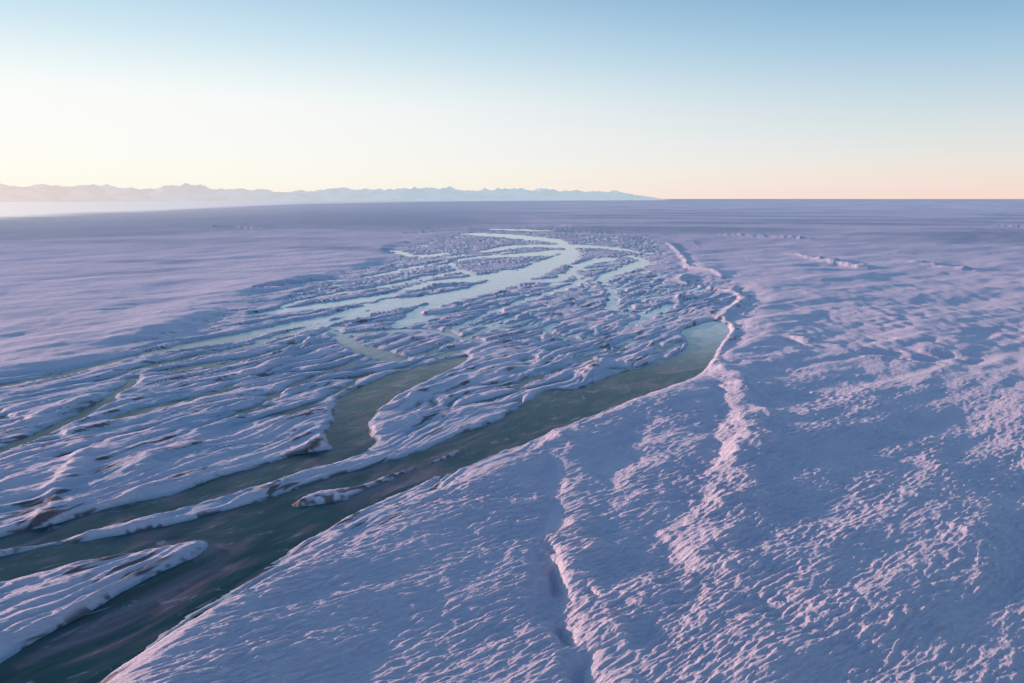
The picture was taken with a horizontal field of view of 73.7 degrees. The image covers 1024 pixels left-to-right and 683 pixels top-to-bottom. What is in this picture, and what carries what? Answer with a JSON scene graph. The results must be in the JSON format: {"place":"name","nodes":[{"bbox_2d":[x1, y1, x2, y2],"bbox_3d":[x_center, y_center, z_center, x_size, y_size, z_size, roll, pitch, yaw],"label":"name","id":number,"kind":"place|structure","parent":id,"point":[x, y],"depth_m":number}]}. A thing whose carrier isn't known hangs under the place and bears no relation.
{"place":"outdoors","nodes":[
{"label":"outdoors","id":0,"kind":"place"},
{"bbox_2d":[0,183,665,202],"bbox_3d":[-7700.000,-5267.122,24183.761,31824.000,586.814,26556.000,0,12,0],"label":"snowy mountains","id":1,"kind":"structure","parent":0,"point":[185,192],"depth_m":22106.94},
{"bbox_2d":[0,227,728,682],"bbox_3d":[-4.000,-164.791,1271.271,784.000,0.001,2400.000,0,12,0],"label":"frozen river","id":2,"kind":"structure","parent":0,"point":[246,543],"depth_m":261.88},
{"bbox_2d":[0,199,1023,682],"bbox_3d":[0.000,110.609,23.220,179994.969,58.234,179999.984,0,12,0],"label":"snow ground","id":3,"kind":"structure","parent":0,"point":[812,471],"depth_m":285.92},
{"bbox_2d":[0,0,1023,198],"label":"sky","id":4,"kind":"structure","parent":0,"point":[662,99]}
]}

